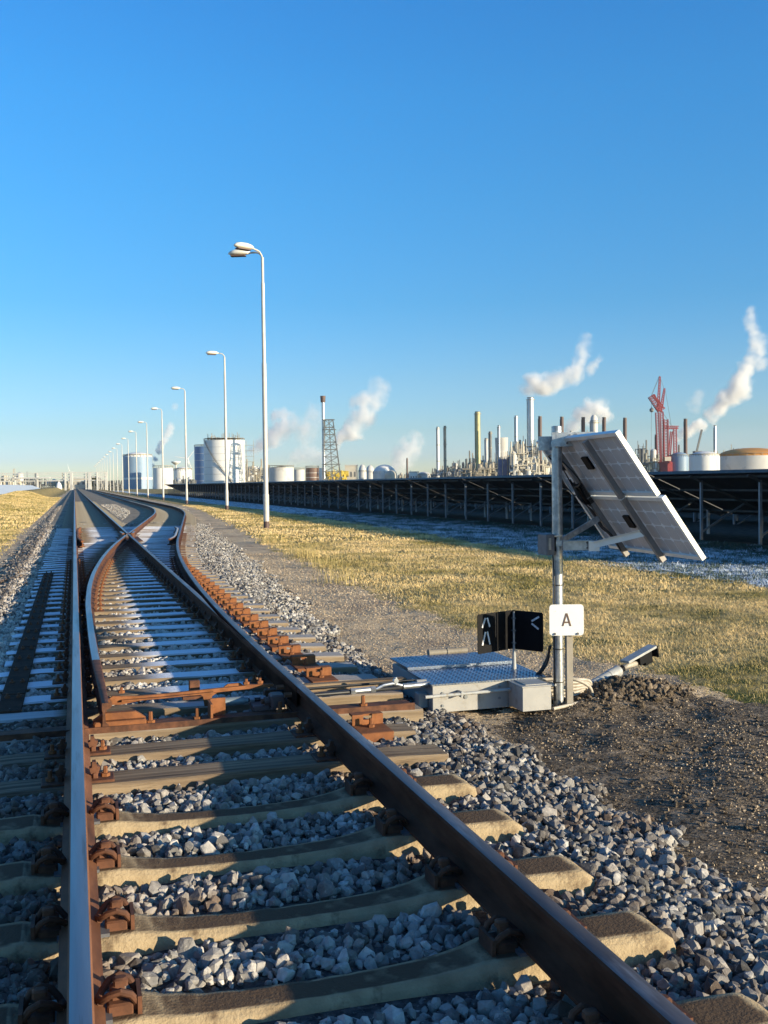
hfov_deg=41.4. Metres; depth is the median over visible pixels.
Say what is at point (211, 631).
wooden sleeper
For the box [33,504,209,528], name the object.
ballast stones
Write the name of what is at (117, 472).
street lamp
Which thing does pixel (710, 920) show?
ballast stones
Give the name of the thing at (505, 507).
solar table
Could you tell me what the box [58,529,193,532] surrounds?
wooden sleeper
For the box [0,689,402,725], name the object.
wooden sleeper
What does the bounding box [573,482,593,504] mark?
connector box
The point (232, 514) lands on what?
dry grass
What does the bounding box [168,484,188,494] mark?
solar table
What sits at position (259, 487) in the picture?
solar table
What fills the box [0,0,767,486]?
sky
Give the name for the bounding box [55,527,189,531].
wooden sleeper
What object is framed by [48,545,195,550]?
wooden sleeper
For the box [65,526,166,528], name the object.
wooden sleeper
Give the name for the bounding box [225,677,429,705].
drive rod
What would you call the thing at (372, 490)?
solar table
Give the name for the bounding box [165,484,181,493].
solar table
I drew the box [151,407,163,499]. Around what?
street lamp
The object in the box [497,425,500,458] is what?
chimney
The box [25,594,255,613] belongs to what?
wooden sleeper
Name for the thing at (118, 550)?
wooden sleeper
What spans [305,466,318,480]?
storage tank
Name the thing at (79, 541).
check rail
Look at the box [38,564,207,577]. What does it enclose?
wooden sleeper
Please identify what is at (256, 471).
process unit
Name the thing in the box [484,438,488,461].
process column
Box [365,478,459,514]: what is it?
solar table
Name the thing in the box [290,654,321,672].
sleeper bracket
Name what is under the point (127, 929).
concrete sleeper
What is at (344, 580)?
weed tuft
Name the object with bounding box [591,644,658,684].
tilted conduit
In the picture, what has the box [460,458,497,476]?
process unit
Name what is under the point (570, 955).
rail
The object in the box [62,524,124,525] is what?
concrete sleeper
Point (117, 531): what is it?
wooden sleeper
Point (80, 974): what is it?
rail
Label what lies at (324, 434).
flare tower
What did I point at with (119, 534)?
wooden sleeper
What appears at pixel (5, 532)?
dry grass
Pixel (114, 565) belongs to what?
wooden sleeper
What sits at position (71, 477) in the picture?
pipe bridge
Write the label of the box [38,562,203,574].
wooden sleeper
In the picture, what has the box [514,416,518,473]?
chimney
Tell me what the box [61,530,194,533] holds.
wooden sleeper
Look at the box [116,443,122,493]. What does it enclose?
street lamp
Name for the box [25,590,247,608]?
wooden sleeper
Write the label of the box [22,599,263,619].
wooden sleeper
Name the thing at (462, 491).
solar table
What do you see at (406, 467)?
chimney
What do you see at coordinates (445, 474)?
process unit
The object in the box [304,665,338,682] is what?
sleeper bracket
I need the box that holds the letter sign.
[549,604,583,703]
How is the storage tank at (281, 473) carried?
on the ground at (51, 492)
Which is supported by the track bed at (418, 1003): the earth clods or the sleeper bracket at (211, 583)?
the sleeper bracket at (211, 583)
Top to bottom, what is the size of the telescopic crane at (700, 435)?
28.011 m
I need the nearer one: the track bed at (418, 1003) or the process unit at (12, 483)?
the track bed at (418, 1003)
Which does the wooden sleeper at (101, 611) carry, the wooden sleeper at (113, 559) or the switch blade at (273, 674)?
the switch blade at (273, 674)
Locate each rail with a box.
[56,491,105,1023]
[76,527,84,546]
[77,489,127,534]
[86,489,156,537]
[90,489,695,1023]
[167,527,178,544]
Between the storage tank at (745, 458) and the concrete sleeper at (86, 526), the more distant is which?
the storage tank at (745, 458)
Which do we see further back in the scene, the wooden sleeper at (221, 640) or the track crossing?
the track crossing
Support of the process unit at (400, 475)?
on the ground at (51, 492)
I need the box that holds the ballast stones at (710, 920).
[0,614,767,1023]
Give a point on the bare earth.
(701, 837)
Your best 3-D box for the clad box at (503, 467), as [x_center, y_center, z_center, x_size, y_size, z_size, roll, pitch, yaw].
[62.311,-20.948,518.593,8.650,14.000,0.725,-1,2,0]
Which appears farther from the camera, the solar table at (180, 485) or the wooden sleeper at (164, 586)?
the solar table at (180, 485)
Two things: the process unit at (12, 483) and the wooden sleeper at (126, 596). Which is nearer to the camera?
the wooden sleeper at (126, 596)
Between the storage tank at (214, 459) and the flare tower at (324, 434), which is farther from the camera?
the storage tank at (214, 459)
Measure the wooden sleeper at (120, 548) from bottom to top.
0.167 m
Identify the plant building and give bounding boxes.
[69,478,87,488]
[344,465,357,479]
[409,471,417,477]
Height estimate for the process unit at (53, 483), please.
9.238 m
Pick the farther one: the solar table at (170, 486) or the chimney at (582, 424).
the chimney at (582, 424)
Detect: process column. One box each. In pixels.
[474,411,480,469]
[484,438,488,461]
[488,431,492,462]
[589,415,598,431]
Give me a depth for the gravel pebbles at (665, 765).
7.40 m
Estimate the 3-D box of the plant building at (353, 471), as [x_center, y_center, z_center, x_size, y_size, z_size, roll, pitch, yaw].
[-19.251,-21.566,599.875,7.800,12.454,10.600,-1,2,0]
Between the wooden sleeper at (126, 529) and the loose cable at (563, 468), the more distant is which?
the wooden sleeper at (126, 529)
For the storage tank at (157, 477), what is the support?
on the ground at (51, 492)
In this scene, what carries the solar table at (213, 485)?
on the soil under tables
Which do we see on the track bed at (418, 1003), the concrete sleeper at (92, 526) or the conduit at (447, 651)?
the concrete sleeper at (92, 526)
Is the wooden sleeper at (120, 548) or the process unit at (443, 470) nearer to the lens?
the wooden sleeper at (120, 548)
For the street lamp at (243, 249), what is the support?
on the ground at (51, 492)
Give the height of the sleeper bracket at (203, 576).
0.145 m
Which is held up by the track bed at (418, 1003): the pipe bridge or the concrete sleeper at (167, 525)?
the concrete sleeper at (167, 525)
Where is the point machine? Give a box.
[390,652,563,711]
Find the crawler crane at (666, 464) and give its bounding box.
[648,376,678,471]
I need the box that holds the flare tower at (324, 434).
[320,396,341,479]
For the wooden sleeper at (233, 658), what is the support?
on the track bed at (418, 1003)
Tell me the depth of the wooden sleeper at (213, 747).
6.25 m
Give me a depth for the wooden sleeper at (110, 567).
19.98 m
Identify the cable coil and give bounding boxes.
[543,677,593,699]
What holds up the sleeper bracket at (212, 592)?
on the track bed at (418, 1003)
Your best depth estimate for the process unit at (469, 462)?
574.52 m
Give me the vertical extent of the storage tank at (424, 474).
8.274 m
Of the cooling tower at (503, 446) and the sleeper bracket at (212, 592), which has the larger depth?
the cooling tower at (503, 446)
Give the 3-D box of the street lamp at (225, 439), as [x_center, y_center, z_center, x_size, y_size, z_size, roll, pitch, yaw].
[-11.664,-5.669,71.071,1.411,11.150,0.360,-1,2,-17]
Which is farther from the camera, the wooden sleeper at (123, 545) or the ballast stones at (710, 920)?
the wooden sleeper at (123, 545)
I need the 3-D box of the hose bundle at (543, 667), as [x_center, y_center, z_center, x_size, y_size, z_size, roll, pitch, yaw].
[1.191,1.213,8.081,0.309,0.332,0.063,0,2,33]
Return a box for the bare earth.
[458,672,767,891]
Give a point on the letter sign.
(566, 621)
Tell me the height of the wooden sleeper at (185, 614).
0.255 m
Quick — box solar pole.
[536,426,705,705]
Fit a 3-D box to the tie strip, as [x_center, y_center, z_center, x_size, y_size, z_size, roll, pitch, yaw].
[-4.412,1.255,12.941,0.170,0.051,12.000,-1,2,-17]
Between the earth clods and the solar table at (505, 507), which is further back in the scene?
the solar table at (505, 507)
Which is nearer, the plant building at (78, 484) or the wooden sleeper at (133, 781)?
the wooden sleeper at (133, 781)
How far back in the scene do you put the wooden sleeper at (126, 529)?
36.71 m
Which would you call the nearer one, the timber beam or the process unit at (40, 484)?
the timber beam
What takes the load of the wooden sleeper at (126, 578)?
on the track bed at (418, 1003)
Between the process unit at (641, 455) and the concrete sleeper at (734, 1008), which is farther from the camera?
the process unit at (641, 455)
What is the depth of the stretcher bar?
7.26 m
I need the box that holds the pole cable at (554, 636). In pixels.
[552,555,554,700]
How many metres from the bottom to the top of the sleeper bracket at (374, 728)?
0.145 m
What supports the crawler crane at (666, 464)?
on the ground at (51, 492)
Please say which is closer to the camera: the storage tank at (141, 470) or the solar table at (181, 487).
the solar table at (181, 487)
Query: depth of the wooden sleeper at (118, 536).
32.18 m
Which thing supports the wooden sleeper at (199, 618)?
on the track bed at (418, 1003)
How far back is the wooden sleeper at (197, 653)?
9.69 m
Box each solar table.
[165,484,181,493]
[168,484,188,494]
[172,484,193,494]
[176,484,197,494]
[182,484,202,494]
[188,484,209,495]
[193,483,216,496]
[198,483,223,496]
[205,483,232,497]
[212,483,243,498]
[221,483,255,499]
[232,482,262,500]
[242,482,282,501]
[254,482,300,502]
[269,481,321,504]
[287,481,345,505]
[307,480,373,508]
[333,479,410,511]
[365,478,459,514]
[399,500,435,505]
[405,477,520,519]
[459,475,589,525]
[475,503,542,510]
[528,506,585,514]
[534,474,731,533]
[647,469,767,543]
[693,513,751,523]
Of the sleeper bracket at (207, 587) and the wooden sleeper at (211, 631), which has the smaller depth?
the wooden sleeper at (211, 631)
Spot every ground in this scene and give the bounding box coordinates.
[0,486,767,703]
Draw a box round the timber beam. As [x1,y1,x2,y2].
[304,677,406,691]
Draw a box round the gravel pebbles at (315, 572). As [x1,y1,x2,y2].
[245,552,430,617]
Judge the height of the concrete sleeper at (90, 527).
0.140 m
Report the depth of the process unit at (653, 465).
513.83 m
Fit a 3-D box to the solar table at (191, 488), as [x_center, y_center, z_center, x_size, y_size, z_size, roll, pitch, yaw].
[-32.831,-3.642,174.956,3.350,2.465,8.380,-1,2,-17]
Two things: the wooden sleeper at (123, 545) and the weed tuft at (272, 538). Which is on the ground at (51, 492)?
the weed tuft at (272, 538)
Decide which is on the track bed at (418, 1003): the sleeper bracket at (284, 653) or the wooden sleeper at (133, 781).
the wooden sleeper at (133, 781)
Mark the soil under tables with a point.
(728, 530)
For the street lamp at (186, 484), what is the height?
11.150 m
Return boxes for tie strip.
[0,571,53,713]
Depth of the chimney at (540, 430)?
538.59 m
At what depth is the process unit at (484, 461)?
590.85 m
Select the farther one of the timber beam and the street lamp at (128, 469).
the street lamp at (128, 469)
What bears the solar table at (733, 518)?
on the soil under tables
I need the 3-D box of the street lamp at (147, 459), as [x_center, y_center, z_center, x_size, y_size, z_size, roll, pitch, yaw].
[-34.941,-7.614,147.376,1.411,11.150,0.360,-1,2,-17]
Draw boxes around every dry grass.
[0,490,61,529]
[0,528,26,554]
[182,504,461,543]
[260,538,767,605]
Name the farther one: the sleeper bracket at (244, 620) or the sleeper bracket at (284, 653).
the sleeper bracket at (244, 620)
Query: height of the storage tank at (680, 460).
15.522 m
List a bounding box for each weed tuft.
[244,531,288,543]
[279,543,327,557]
[301,551,344,568]
[312,563,360,586]
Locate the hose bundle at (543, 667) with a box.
[536,645,551,673]
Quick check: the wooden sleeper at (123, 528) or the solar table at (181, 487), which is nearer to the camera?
the wooden sleeper at (123, 528)
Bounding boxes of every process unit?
[0,469,25,484]
[22,474,50,487]
[47,473,69,488]
[93,478,121,488]
[173,476,194,483]
[246,459,268,481]
[326,470,348,479]
[397,470,421,477]
[428,466,466,477]
[432,462,454,472]
[448,460,464,475]
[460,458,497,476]
[465,451,473,475]
[471,456,497,472]
[507,441,540,474]
[512,436,535,474]
[540,457,551,474]
[635,440,647,471]
[643,448,658,471]
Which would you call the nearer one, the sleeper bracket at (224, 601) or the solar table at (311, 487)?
the sleeper bracket at (224, 601)
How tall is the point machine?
0.258 m
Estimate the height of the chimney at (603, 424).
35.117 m
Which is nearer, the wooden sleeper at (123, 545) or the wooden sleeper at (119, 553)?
the wooden sleeper at (119, 553)
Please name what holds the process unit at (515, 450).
on the ground at (51, 492)
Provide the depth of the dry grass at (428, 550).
20.17 m
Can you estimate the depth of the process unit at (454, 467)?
594.29 m
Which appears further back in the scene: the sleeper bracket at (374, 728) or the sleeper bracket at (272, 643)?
the sleeper bracket at (272, 643)
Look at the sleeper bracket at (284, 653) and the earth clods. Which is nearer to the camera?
the earth clods
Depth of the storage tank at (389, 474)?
587.08 m
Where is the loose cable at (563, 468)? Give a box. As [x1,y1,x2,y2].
[548,454,590,506]
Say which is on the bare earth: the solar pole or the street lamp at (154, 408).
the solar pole
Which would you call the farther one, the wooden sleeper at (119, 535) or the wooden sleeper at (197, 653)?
the wooden sleeper at (119, 535)
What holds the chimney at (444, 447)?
on the ground at (51, 492)
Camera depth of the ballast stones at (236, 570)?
18.75 m
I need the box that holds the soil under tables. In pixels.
[160,493,767,553]
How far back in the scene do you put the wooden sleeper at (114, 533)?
34.40 m
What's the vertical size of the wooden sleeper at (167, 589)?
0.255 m
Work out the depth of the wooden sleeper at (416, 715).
6.83 m
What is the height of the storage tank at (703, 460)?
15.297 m
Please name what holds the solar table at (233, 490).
on the soil under tables
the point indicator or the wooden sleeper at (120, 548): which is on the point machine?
the point indicator
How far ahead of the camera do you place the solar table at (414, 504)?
82.32 m
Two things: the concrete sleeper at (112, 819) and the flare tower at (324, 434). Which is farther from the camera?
the flare tower at (324, 434)
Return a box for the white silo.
[56,480,61,488]
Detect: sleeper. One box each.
[0,647,343,678]
[0,658,357,694]
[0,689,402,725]
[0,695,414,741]
[0,704,423,744]
[0,717,415,769]
[0,739,448,797]
[0,768,476,845]
[0,803,523,896]
[0,850,594,963]
[0,908,675,1023]
[4,638,325,667]
[5,630,315,656]
[9,622,300,647]
[11,615,288,638]
[14,609,279,632]
[21,603,269,626]
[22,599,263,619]
[23,670,376,706]
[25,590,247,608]
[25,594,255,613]
[27,586,239,602]
[30,578,229,593]
[31,581,234,598]
[33,575,224,590]
[34,569,215,583]
[34,572,218,586]
[38,559,201,571]
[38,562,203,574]
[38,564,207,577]
[38,566,210,579]
[41,557,201,569]
[43,554,197,560]
[43,555,198,562]
[43,555,200,566]
[44,557,199,564]
[45,552,196,558]
[46,549,195,555]
[46,550,196,556]
[47,547,195,553]
[48,543,194,548]
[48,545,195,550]
[49,546,195,551]
[50,542,195,547]
[51,540,194,545]
[51,541,194,546]
[52,534,194,539]
[52,538,194,542]
[52,539,195,543]
[53,532,194,536]
[53,535,195,539]
[53,536,194,540]
[53,537,195,541]
[54,533,186,537]
[54,533,193,536]
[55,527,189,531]
[55,530,171,533]
[55,531,194,534]
[56,526,193,529]
[56,527,194,530]
[56,528,194,531]
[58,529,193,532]
[61,526,127,528]
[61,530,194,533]
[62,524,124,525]
[62,525,125,526]
[62,526,111,527]
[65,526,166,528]
[132,525,195,526]
[562,992,767,1023]
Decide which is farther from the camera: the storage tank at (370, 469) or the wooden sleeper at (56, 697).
the storage tank at (370, 469)
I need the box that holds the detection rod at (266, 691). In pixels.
[263,679,417,696]
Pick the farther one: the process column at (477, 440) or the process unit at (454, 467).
the process unit at (454, 467)
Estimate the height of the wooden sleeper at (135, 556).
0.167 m
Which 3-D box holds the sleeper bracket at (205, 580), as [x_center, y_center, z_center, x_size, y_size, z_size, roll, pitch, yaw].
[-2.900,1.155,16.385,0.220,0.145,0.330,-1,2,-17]
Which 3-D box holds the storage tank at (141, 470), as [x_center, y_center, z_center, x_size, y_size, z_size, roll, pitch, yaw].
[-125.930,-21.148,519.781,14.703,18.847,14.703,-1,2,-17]
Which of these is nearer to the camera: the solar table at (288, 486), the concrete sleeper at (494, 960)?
the concrete sleeper at (494, 960)
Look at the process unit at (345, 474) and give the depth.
569.17 m
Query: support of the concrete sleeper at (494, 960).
on the track bed at (418, 1003)
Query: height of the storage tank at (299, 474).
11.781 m
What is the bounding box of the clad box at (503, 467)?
[497,457,512,475]
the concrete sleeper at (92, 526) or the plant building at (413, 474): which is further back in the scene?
the plant building at (413, 474)
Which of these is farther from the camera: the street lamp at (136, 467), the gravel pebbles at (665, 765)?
the street lamp at (136, 467)
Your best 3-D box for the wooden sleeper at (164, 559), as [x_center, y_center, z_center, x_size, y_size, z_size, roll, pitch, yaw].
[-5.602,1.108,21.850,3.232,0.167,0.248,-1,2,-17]
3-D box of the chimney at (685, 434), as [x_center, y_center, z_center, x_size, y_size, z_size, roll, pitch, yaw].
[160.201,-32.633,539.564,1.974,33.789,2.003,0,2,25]
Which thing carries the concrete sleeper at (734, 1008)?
on the track bed at (418, 1003)
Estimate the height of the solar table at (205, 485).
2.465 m
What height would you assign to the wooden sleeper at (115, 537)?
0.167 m
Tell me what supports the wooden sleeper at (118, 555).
on the track bed at (418, 1003)
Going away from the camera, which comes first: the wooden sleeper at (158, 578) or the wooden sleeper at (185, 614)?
the wooden sleeper at (185, 614)
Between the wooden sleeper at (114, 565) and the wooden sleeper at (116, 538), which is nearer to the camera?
the wooden sleeper at (114, 565)
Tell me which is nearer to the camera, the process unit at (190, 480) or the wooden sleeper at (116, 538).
the wooden sleeper at (116, 538)
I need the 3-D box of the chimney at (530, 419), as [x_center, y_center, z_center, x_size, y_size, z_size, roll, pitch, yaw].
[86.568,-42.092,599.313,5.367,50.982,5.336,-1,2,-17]
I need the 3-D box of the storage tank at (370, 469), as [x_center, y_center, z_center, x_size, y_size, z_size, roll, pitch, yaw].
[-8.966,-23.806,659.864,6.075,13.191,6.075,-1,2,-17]
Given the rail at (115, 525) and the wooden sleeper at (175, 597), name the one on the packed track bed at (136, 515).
the rail at (115, 525)
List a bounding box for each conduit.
[427,647,467,654]
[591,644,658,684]
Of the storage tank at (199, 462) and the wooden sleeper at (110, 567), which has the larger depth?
the storage tank at (199, 462)
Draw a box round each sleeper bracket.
[192,572,201,577]
[193,575,205,580]
[197,578,209,583]
[201,581,214,587]
[205,585,218,593]
[209,589,224,598]
[214,593,230,604]
[220,597,236,609]
[226,602,242,615]
[232,608,250,619]
[239,614,260,626]
[248,620,267,632]
[256,627,278,641]
[266,635,292,651]
[277,644,306,661]
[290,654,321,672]
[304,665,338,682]
[349,710,393,742]
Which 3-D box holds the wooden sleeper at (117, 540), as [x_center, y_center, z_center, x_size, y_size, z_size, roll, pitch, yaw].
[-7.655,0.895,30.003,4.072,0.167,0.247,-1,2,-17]
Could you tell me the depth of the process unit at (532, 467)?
511.31 m
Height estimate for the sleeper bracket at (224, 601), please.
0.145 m
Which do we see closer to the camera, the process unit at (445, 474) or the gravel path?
the gravel path
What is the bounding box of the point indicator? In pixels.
[477,610,543,668]
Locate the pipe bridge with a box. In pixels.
[0,472,106,489]
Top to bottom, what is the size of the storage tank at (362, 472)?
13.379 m
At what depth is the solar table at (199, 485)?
157.76 m
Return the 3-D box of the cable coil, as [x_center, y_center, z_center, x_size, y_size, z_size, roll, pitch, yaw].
[1.458,1.392,8.061,0.534,0.234,0.285,-1,2,-17]
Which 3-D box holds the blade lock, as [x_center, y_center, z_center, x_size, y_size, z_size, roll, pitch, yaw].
[-0.804,1.319,7.172,0.250,0.134,0.319,-1,2,-17]
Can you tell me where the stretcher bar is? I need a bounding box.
[107,678,273,708]
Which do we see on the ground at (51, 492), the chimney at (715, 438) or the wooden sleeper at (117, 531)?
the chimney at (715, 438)
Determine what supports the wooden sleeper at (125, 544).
on the track bed at (418, 1003)
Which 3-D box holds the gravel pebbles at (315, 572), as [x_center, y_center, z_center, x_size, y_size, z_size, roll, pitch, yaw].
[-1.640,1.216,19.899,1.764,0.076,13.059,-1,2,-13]
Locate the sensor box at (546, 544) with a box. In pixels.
[538,533,561,554]
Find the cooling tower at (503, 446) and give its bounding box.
[495,437,507,462]
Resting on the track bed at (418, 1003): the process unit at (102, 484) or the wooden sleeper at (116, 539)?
the wooden sleeper at (116, 539)
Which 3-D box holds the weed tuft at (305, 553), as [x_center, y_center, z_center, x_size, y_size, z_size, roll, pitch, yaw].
[-1.948,0.889,24.492,1.263,0.435,1.621,0,2,13]
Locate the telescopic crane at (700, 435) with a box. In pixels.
[693,429,702,452]
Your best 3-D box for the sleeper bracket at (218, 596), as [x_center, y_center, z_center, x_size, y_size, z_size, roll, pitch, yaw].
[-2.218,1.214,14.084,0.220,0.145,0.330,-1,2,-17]
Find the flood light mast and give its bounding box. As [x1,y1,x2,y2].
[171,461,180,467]
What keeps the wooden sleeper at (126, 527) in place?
on the track bed at (418, 1003)
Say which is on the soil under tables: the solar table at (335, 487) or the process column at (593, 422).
the solar table at (335, 487)
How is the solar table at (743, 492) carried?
on the soil under tables
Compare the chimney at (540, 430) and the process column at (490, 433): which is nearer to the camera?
the chimney at (540, 430)
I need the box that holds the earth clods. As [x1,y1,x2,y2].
[487,674,767,846]
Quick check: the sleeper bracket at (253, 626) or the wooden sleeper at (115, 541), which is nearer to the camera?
the sleeper bracket at (253, 626)
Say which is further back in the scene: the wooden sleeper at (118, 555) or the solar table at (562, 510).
the solar table at (562, 510)
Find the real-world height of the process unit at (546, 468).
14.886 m
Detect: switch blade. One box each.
[82,535,126,726]
[128,534,296,706]
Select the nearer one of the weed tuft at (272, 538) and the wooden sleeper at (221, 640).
the wooden sleeper at (221, 640)
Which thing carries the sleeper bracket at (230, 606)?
on the track bed at (418, 1003)
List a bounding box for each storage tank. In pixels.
[123,452,152,488]
[153,465,172,488]
[173,467,191,479]
[194,444,203,483]
[204,432,253,482]
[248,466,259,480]
[269,465,293,481]
[294,468,304,480]
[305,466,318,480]
[319,468,321,479]
[358,464,366,478]
[366,465,373,478]
[373,465,395,478]
[385,470,396,478]
[418,472,429,477]
[671,452,688,470]
[689,451,719,470]
[719,448,767,469]
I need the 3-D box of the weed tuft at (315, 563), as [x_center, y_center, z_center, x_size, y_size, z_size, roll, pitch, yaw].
[-1.275,0.974,21.401,1.243,0.430,1.605,-2,2,-39]
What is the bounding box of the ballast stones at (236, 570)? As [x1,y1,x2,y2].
[0,521,314,628]
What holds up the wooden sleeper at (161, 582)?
on the track bed at (418, 1003)
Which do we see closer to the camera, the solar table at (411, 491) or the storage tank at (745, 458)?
the solar table at (411, 491)
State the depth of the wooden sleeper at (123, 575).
18.28 m
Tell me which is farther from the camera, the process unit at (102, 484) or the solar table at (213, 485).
the process unit at (102, 484)
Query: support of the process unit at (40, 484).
on the ground at (51, 492)
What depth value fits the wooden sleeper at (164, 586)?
15.98 m
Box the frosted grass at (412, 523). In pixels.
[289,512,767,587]
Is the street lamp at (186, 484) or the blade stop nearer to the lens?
the blade stop
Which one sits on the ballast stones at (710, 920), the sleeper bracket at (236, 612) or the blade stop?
the sleeper bracket at (236, 612)
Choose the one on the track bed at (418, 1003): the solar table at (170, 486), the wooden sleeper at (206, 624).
the wooden sleeper at (206, 624)
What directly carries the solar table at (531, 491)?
on the soil under tables
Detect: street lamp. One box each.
[108,451,113,491]
[112,448,117,492]
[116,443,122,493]
[121,438,129,494]
[128,431,137,495]
[138,421,148,497]
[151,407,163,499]
[171,387,187,503]
[206,351,228,509]
[228,242,268,528]
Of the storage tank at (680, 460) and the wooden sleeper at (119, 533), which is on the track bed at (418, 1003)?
the wooden sleeper at (119, 533)
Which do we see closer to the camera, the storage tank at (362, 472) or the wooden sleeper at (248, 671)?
the wooden sleeper at (248, 671)
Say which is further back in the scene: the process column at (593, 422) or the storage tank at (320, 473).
the storage tank at (320, 473)
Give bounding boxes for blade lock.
[249,685,291,710]
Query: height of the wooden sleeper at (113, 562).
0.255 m
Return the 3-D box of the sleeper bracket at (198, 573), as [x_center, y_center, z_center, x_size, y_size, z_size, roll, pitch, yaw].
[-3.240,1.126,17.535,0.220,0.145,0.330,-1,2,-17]
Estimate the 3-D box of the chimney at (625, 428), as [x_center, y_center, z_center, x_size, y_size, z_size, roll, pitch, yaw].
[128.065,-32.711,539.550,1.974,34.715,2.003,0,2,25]
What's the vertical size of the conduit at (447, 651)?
0.074 m
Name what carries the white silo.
on the ground at (51, 492)
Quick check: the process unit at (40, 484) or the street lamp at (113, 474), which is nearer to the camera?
the street lamp at (113, 474)
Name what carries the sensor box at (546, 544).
attached to the solar pole
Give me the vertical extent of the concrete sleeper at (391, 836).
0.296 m
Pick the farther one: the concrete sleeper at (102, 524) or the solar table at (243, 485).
the solar table at (243, 485)
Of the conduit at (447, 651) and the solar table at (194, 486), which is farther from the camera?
the solar table at (194, 486)
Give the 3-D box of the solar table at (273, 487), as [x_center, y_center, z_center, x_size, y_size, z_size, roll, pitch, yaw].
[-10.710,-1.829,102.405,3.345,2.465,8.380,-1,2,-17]
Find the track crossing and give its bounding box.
[116,531,142,541]
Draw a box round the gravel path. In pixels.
[0,490,740,746]
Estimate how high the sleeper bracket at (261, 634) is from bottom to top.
0.145 m
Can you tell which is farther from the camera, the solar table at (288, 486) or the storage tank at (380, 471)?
the storage tank at (380, 471)
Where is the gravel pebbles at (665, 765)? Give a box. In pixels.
[297,611,767,891]
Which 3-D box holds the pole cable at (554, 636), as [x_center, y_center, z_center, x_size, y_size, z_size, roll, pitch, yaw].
[1.324,0.894,7.906,0.017,1.160,0.027,-1,2,-17]
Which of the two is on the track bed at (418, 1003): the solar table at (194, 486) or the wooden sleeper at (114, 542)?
the wooden sleeper at (114, 542)
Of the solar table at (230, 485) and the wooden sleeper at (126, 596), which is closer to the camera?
the wooden sleeper at (126, 596)
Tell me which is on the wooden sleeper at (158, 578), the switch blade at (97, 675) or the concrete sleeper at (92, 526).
the switch blade at (97, 675)
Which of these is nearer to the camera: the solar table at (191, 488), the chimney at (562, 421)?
the solar table at (191, 488)
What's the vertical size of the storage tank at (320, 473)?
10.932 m
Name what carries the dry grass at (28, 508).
on the ground at (51, 492)
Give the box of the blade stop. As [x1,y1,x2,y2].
[182,680,202,699]
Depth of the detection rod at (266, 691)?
7.72 m
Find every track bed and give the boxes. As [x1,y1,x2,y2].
[0,527,749,1023]
[46,489,205,526]
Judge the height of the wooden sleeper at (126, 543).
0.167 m
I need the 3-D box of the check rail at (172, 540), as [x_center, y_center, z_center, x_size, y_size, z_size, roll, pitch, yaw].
[-6.296,0.687,30.716,0.311,0.172,7.663,-1,2,-10]
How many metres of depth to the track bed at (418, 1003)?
3.58 m
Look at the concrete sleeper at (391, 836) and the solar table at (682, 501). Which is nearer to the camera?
the concrete sleeper at (391, 836)
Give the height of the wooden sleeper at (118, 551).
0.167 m
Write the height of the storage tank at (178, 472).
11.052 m
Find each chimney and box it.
[406,458,407,477]
[436,427,439,473]
[443,426,446,471]
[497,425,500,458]
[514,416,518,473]
[526,397,534,456]
[538,416,541,470]
[560,417,563,431]
[581,417,584,431]
[602,417,605,431]
[623,418,626,440]
[683,419,686,453]
[713,425,716,452]
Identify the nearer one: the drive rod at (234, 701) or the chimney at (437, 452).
the drive rod at (234, 701)
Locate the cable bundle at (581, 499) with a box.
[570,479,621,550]

